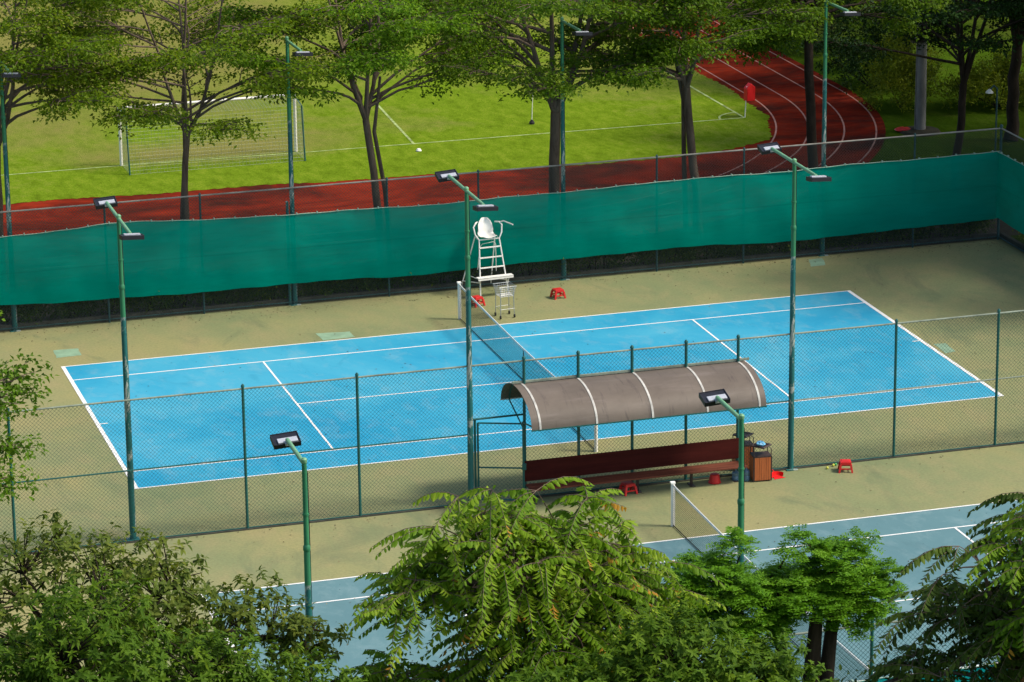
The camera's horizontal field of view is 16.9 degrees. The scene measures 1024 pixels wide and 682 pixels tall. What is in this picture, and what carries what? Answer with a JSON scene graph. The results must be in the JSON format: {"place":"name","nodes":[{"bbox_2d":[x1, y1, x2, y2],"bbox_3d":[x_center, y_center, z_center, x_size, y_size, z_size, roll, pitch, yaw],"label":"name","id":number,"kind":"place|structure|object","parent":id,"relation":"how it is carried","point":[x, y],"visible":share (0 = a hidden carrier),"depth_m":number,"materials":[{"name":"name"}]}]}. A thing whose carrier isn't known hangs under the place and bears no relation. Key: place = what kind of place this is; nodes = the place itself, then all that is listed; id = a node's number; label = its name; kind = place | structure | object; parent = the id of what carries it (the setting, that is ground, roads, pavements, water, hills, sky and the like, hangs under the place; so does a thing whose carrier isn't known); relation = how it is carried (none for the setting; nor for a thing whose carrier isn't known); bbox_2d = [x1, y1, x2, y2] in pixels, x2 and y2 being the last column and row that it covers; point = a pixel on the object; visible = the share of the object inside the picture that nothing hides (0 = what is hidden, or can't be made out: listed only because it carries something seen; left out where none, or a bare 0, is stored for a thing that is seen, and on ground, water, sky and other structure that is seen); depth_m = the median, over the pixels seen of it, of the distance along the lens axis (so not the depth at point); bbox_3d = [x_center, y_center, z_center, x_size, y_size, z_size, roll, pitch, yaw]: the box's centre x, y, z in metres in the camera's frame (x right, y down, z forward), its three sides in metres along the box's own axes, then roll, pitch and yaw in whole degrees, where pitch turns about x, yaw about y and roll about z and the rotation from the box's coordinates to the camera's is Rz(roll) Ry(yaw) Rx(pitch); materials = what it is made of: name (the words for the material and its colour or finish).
{"place":"outdoors","nodes":[
{"label":"outdoors","id":0,"kind":"place"},
{"bbox_2d":[0,0,771,203],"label":"sports pitch","id":1,"kind":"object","parent":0,"point":[471,113],"visible":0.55,"depth_m":123.24,"materials":[{"name":"green plant"}]},
{"bbox_2d":[117,95,305,174],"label":"football goal","id":2,"kind":"object","parent":1,"relation":"on","point":[296,124],"visible":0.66,"depth_m":118.76,"materials":[{"name":"white metal"}]},
{"bbox_2d":[1,17,744,175],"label":"pitch lines","id":3,"kind":"object","parent":1,"relation":"on","point":[398,127],"visible":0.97,"depth_m":122.57,"materials":[{"name":"white paint"}]},
{"bbox_2d":[529,94,534,124],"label":"garden stake","id":4,"kind":"object","parent":1,"relation":"on","point":[531,122],"visible":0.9,"depth_m":124.19,"materials":[{"name":"white plastic"}]},
{"bbox_2d":[744,83,754,116],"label":"corner flag","id":5,"kind":"object","parent":1,"relation":"on","point":[749,91],"visible":1,"depth_m":124.62,"materials":[{"name":"red fabric"}]},
{"bbox_2d":[3,0,885,235],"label":"running track","id":6,"kind":"structure","parent":0,"point":[790,119],"depth_m":117.25,"materials":[{"name":"red rubber"}]},
{"bbox_2d":[633,12,876,175],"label":"track lines","id":7,"kind":"object","parent":6,"relation":"on","point":[795,105],"visible":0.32,"depth_m":126.11,"materials":[{"name":"paint"}]},
{"bbox_2d":[0,219,1019,323],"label":"planting strip","id":8,"kind":"object","parent":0,"point":[988,230],"depth_m":105.28,"materials":[{"name":"soil"}]},
{"bbox_2d":[0,0,205,236],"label":"shade tree","id":9,"kind":"object","parent":8,"relation":"on","point":[63,45],"visible":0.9,"depth_m":97.74,"materials":[{"name":"green plant"}]},
{"bbox_2d":[1,0,408,219],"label":"shade tree","id":10,"kind":"object","parent":8,"relation":"on","point":[221,36],"visible":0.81,"depth_m":100.44,"materials":[{"name":"green plant"}]},
{"bbox_2d":[196,0,532,207],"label":"shade tree","id":11,"kind":"object","parent":8,"relation":"on","point":[402,31],"visible":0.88,"depth_m":102.39,"materials":[{"name":"green plant"}]},
{"bbox_2d":[0,218,996,323],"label":"hedge","id":12,"kind":"object","parent":8,"relation":"on","point":[376,281],"visible":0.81,"depth_m":103.84,"materials":[{"name":"green plant"}]},
{"bbox_2d":[373,0,781,192],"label":"shade tree","id":13,"kind":"object","parent":8,"relation":"on","point":[550,90],"visible":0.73,"depth_m":102.10,"materials":[{"name":"green plant"}]},
{"bbox_2d":[519,0,833,179],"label":"shade tree","id":14,"kind":"object","parent":8,"relation":"on","point":[641,48],"visible":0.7,"depth_m":103.84,"materials":[{"name":"green plant"}]},
{"bbox_2d":[691,0,949,168],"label":"shade tree","id":15,"kind":"object","parent":8,"relation":"on","point":[896,22],"visible":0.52,"depth_m":106.75,"materials":[{"name":"green plant"}]},
{"bbox_2d":[0,238,1023,681],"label":"court paving","id":16,"kind":"structure","parent":0,"point":[932,282],"depth_m":89.13,"materials":[{"name":"beige concrete"}]},
{"bbox_2d":[0,62,20,331],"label":"light pole","id":17,"kind":"object","parent":16,"relation":"on","point":[5,153],"visible":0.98,"depth_m":98.38,"materials":[{"name":"metal"}]},
{"bbox_2d":[53,348,80,357],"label":"surface patch","id":18,"kind":"object","parent":16,"relation":"on","point":[65,353],"visible":1,"depth_m":97.68,"materials":[{"name":"green paint"}]},
{"bbox_2d":[93,195,143,539],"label":"light pole","id":19,"kind":"object","parent":16,"relation":"on","point":[109,202],"visible":1,"depth_m":81.52,"materials":[{"name":"metal"}]},
{"bbox_2d":[285,201,291,305],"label":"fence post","id":20,"kind":"object","parent":16,"relation":"on","point":[289,285],"visible":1,"depth_m":101.89,"materials":[{"name":"metal"}]},
{"bbox_2d":[270,430,313,678],"bbox_3d":[-4.005,5.812,65.132,0.528,8.100,1.855,-6,17,-16],"label":"light pole","id":21,"kind":"object","parent":16,"relation":"on","point":[291,439],"visible":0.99,"depth_m":63.87,"materials":[{"name":"metal"}]},
{"bbox_2d":[285,36,312,305],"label":"light pole","id":22,"kind":"object","parent":16,"relation":"on","point":[289,127],"visible":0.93,"depth_m":100.60,"materials":[{"name":"metal"}]},
{"bbox_2d":[316,331,354,339],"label":"surface patch","id":23,"kind":"object","parent":16,"relation":"on","point":[331,335],"visible":1,"depth_m":99.00,"materials":[{"name":"green paint"}]},
{"bbox_2d":[435,169,497,505],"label":"light pole","id":24,"kind":"object","parent":16,"relation":"on","point":[447,175],"visible":0.95,"depth_m":83.67,"materials":[{"name":"metal"}]},
{"bbox_2d":[472,295,485,307],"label":"plastic stool","id":25,"kind":"object","parent":16,"relation":"on","point":[477,298],"visible":0.72,"depth_m":101.72,"materials":[{"name":"red plastic"}]},
{"bbox_2d":[461,217,513,295],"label":"umpire chair","id":26,"kind":"object","parent":16,"relation":"on","point":[485,228],"visible":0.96,"depth_m":102.60,"materials":[{"name":"white metal"}]},
{"bbox_2d":[0,232,999,331],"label":"kerb","id":27,"kind":"structure","parent":16,"relation":"on","point":[238,304],"depth_m":103.83,"materials":[{"name":"concrete"}]},
{"bbox_2d":[0,124,1002,330],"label":"chain link fence","id":28,"kind":"object","parent":16,"relation":"on","point":[386,179],"visible":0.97,"depth_m":103.09,"materials":[{"name":"metal"}]},
{"bbox_2d":[0,150,999,304],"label":"windscreen","id":29,"kind":"object","parent":28,"relation":"attached to","point":[172,257],"visible":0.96,"depth_m":103.16,"materials":[{"name":"teal fabric"}]},
{"bbox_2d":[493,282,515,318],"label":"ball cart","id":30,"kind":"object","parent":16,"relation":"on","point":[507,292],"visible":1,"depth_m":100.48,"materials":[{"name":"silver metal"}]},
{"bbox_2d":[3,242,1014,663],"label":"fallen leaves","id":31,"kind":"object","parent":16,"relation":"on","point":[547,318],"visible":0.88,"depth_m":100.10,"materials":[{"name":"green plant"}]},
{"bbox_2d":[3,442,1023,556],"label":"kerb","id":32,"kind":"structure","parent":16,"relation":"on","point":[548,495],"depth_m":85.46,"materials":[{"name":"concrete"}]},
{"bbox_2d":[0,309,1023,553],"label":"chain link fence","id":33,"kind":"object","parent":32,"relation":"on","point":[578,437],"visible":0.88,"depth_m":84.23,"materials":[{"name":"metal"}]},
{"bbox_2d":[473,420,525,500],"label":"fence gate","id":34,"kind":"structure","parent":33,"relation":"attached to","point":[477,467],"depth_m":84.60,"materials":[{"name":"metal"}]},
{"bbox_2d":[500,357,766,431],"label":"shelter canopy","id":35,"kind":"object","parent":33,"relation":"attached to","point":[589,399],"visible":0.99,"depth_m":84.31,"materials":[{"name":"paint"}]},
{"bbox_2d":[457,281,597,451],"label":"tennis net","id":36,"kind":"object","parent":16,"relation":"on","point":[461,290],"visible":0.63,"depth_m":96.40,"materials":[{"name":"white fabric"}]},
{"bbox_2d":[66,291,998,488],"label":"tennis court","id":37,"kind":"object","parent":16,"relation":"on","point":[381,361],"visible":0.8,"depth_m":94.89,"materials":[{"name":"blue paint"}]},
{"bbox_2d":[61,290,1003,488],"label":"court lines","id":38,"kind":"object","parent":37,"relation":"on","point":[83,400],"visible":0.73,"depth_m":94.67,"materials":[{"name":"white paint"}]},
{"bbox_2d":[550,287,565,299],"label":"plastic stool","id":39,"kind":"object","parent":16,"relation":"on","point":[559,290],"visible":1,"depth_m":102.39,"materials":[{"name":"red plastic"}]},
{"bbox_2d":[559,17,592,280],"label":"light pole","id":40,"kind":"object","parent":16,"relation":"on","point":[578,32],"visible":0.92,"depth_m":102.89,"materials":[{"name":"metal"}]},
{"bbox_2d":[205,500,1023,681],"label":"tennis court","id":41,"kind":"object","parent":16,"relation":"on","point":[903,549],"visible":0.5,"depth_m":79.57,"materials":[{"name":"blue paint"}]},
{"bbox_2d":[198,502,1003,680],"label":"court lines","id":42,"kind":"object","parent":41,"relation":"on","point":[694,537],"visible":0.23,"depth_m":82.39,"materials":[{"name":"white paint"}]},
{"bbox_2d":[619,481,637,495],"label":"plastic stool","id":43,"kind":"object","parent":16,"relation":"on","point":[627,484],"visible":0.98,"depth_m":85.48,"materials":[{"name":"red plastic"}]},
{"bbox_2d":[525,438,746,504],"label":"long bench","id":44,"kind":"object","parent":16,"relation":"on","point":[624,460],"visible":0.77,"depth_m":85.67,"materials":[{"name":"brown wood"}]},
{"bbox_2d":[708,473,720,483],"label":"plastic tub","id":45,"kind":"object","parent":16,"relation":"on","point":[714,478],"visible":1,"depth_m":86.17,"materials":[{"name":"red plastic"}]},
{"bbox_2d":[699,389,744,657],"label":"light pole","id":46,"kind":"object","parent":16,"relation":"on","point":[715,397],"visible":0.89,"depth_m":65.97,"materials":[{"name":"metal"}]},
{"bbox_2d":[732,469,738,480],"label":"water bottle","id":47,"kind":"object","parent":16,"relation":"on","point":[735,474],"visible":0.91,"depth_m":86.35,"materials":[{"name":"blue plastic"}]},
{"bbox_2d":[732,431,753,468],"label":"litter bin","id":48,"kind":"object","parent":16,"relation":"on","point":[747,442],"visible":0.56,"depth_m":87.06,"materials":[{"name":"brown wood"}]},
{"bbox_2d":[744,468,749,481],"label":"water bottle","id":49,"kind":"object","parent":16,"relation":"on","point":[747,476],"visible":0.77,"depth_m":86.30,"materials":[{"name":"blue plastic"}]},
{"bbox_2d":[749,443,771,481],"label":"litter bin","id":50,"kind":"object","parent":16,"relation":"on","point":[760,465],"visible":1,"depth_m":86.23,"materials":[{"name":"brown wood"}]},
{"bbox_2d":[756,440,765,446],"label":"plastic bag","id":51,"kind":"object","parent":50,"relation":"on","point":[761,443],"visible":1,"depth_m":86.09,"materials":[{"name":"blue plastic"}]},
{"bbox_2d":[670,481,873,681],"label":"tennis net","id":52,"kind":"object","parent":16,"relation":"on","point":[674,489],"visible":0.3,"depth_m":81.12,"materials":[{"name":"white fabric"}]},
{"bbox_2d":[772,469,785,478],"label":"dustpan","id":53,"kind":"object","parent":16,"relation":"on","point":[777,474],"visible":1,"depth_m":86.72,"materials":[{"name":"red plastic"}]},
{"bbox_2d":[757,142,831,470],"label":"light pole","id":54,"kind":"object","parent":16,"relation":"on","point":[769,148],"visible":1,"depth_m":86.04,"materials":[{"name":"metal"}]},
{"bbox_2d":[809,258,824,266],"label":"surface patch","id":55,"kind":"object","parent":16,"relation":"on","point":[817,262],"visible":1,"depth_m":105.93,"materials":[{"name":"green paint"}]},
{"bbox_2d":[818,0,860,256],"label":"light pole","id":56,"kind":"object","parent":16,"relation":"on","point":[824,90],"visible":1,"depth_m":105.10,"materials":[{"name":"metal"}]},
{"bbox_2d":[837,459,852,472],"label":"plastic stool","id":57,"kind":"object","parent":16,"relation":"on","point":[844,462],"visible":1,"depth_m":86.87,"materials":[{"name":"red plastic"}]},
{"bbox_2d":[698,614,996,681],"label":"chain link fence","id":58,"kind":"object","parent":16,"relation":"on","point":[872,643],"visible":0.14,"depth_m":67.57,"materials":[{"name":"metal"}]},
{"bbox_2d":[851,663,993,681],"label":"windscreen","id":59,"kind":"object","parent":58,"relation":"attached to","point":[881,679],"visible":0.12,"depth_m":68.22,"materials":[{"name":"teal fabric"}]},
{"bbox_2d":[934,343,954,352],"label":"surface patch","id":60,"kind":"object","parent":16,"relation":"on","point":[943,345],"visible":0.72,"depth_m":97.18,"materials":[{"name":"green paint"}]},
{"bbox_2d":[998,128,1023,251],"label":"chain link fence","id":61,"kind":"object","parent":16,"relation":"on","point":[1015,136],"visible":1,"depth_m":106.92,"materials":[{"name":"metal"}]},
{"bbox_2d":[996,152,1023,233],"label":"windscreen","id":62,"kind":"object","parent":61,"relation":"attached to","point":[1010,195],"visible":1,"depth_m":106.69,"materials":[{"name":"teal fabric"}]},
{"bbox_2d":[689,0,1023,243],"bbox_3d":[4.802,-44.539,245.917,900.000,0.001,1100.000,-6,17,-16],"label":"ground","id":63,"kind":"structure","parent":0,"point":[978,116],"depth_m":125.31,"materials":[{"name":"green plant"}]},
{"bbox_2d":[0,310,58,503],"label":"shade tree","id":64,"kind":"object","parent":63,"relation":"on","point":[13,393],"visible":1,"depth_m":75.69,"materials":[{"name":"green plant"}]},
{"bbox_2d":[0,509,356,681],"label":"whorled tree","id":65,"kind":"object","parent":63,"relation":"on","point":[295,626],"visible":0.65,"depth_m":52.08,"materials":[{"name":"green plant"}]},
{"bbox_2d":[0,566,370,681],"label":"whorled tree","id":66,"kind":"object","parent":63,"relation":"on","point":[44,665],"visible":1,"depth_m":47.79,"materials":[{"name":"green plant"}]},
{"bbox_2d":[336,476,725,681],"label":"frond tree","id":67,"kind":"object","parent":63,"relation":"on","point":[571,591],"visible":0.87,"depth_m":51.12,"materials":[{"name":"green plant"}]},
{"bbox_2d":[494,587,838,681],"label":"whorled tree","id":68,"kind":"object","parent":63,"relation":"on","point":[673,651],"visible":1,"depth_m":48.89,"materials":[{"name":"green plant"}]},
{"bbox_2d":[657,523,909,681],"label":"feathery tree","id":69,"kind":"object","parent":63,"relation":"on","point":[834,590],"visible":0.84,"depth_m":63.01,"materials":[{"name":"green plant"}]},
{"bbox_2d":[765,0,866,57],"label":"tree","id":70,"kind":"object","parent":63,"relation":"on","point":[842,27],"visible":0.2,"depth_m":134.75,"materials":[{"name":"green plant"}]},
{"bbox_2d":[814,16,930,94],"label":"shrub","id":71,"kind":"object","parent":63,"relation":"on","point":[873,30],"visible":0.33,"depth_m":128.60,"materials":[{"name":"green plant"}]},
{"bbox_2d":[848,26,953,112],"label":"shrub","id":72,"kind":"object","parent":63,"relation":"on","point":[897,67],"visible":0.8,"depth_m":125.31,"materials":[{"name":"green plant"}]},
{"bbox_2d":[894,127,910,130],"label":"red sheet","id":73,"kind":"object","parent":63,"relation":"on","point":[902,128],"visible":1,"depth_m":122.48,"materials":[{"name":"plastic"}]},
{"bbox_2d":[793,0,1023,154],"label":"shade tree","id":74,"kind":"object","parent":63,"relation":"on","point":[943,19],"visible":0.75,"depth_m":111.56,"materials":[{"name":"green plant"}]},
{"bbox_2d":[846,0,984,71],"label":"shade tree","id":75,"kind":"object","parent":63,"relation":"on","point":[847,1],"visible":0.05,"depth_m":128.61,"materials":[{"name":"green plant"}]},
{"bbox_2d":[899,0,940,136],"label":"concrete pole","id":76,"kind":"object","parent":63,"relation":"on","point":[919,127],"visible":0.75,"depth_m":121.95,"materials":[{"name":"concrete"}]},
{"bbox_2d":[939,49,1023,111],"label":"shrub","id":77,"kind":"object","parent":63,"relation":"on","point":[994,75],"visible":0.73,"depth_m":125.41,"materials":[{"name":"green plant"}]},
{"bbox_2d":[952,497,1023,666],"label":"frond tree","id":78,"kind":"object","parent":63,"relation":"on","point":[1015,624],"visible":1,"depth_m":52.58,"materials":[{"name":"green plant"}]},
{"bbox_2d":[986,85,997,150],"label":"garden lamp","id":79,"kind":"object","parent":63,"relation":"on","point":[989,91],"visible":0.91,"depth_m":112.08,"materials":[{"name":"metal"}]},
{"bbox_2d":[967,0,1023,140],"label":"shade tree","id":80,"kind":"object","parent":63,"relation":"on","point":[1012,115],"visible":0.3,"depth_m":120.31,"materials":[{"name":"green plant"}]},
{"bbox_2d":[1000,233,1023,251],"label":"kerb","id":81,"kind":"structure","parent":63,"relation":"on","point":[1013,239],"depth_m":107.58,"materials":[{"name":"concrete"}]},
{"bbox_2d":[1005,0,1023,44],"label":"shade tree","id":82,"kind":"object","parent":63,"relation":"on","point":[1021,37],"visible":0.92,"depth_m":109.74,"materials":[{"name":"green plant"}]},
{"bbox_2d":[820,492,1023,681],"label":"frond tree","id":83,"kind":"object","parent":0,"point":[975,612],"visible":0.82,"depth_m":53.58,"materials":[{"name":"green plant"}]}
]}

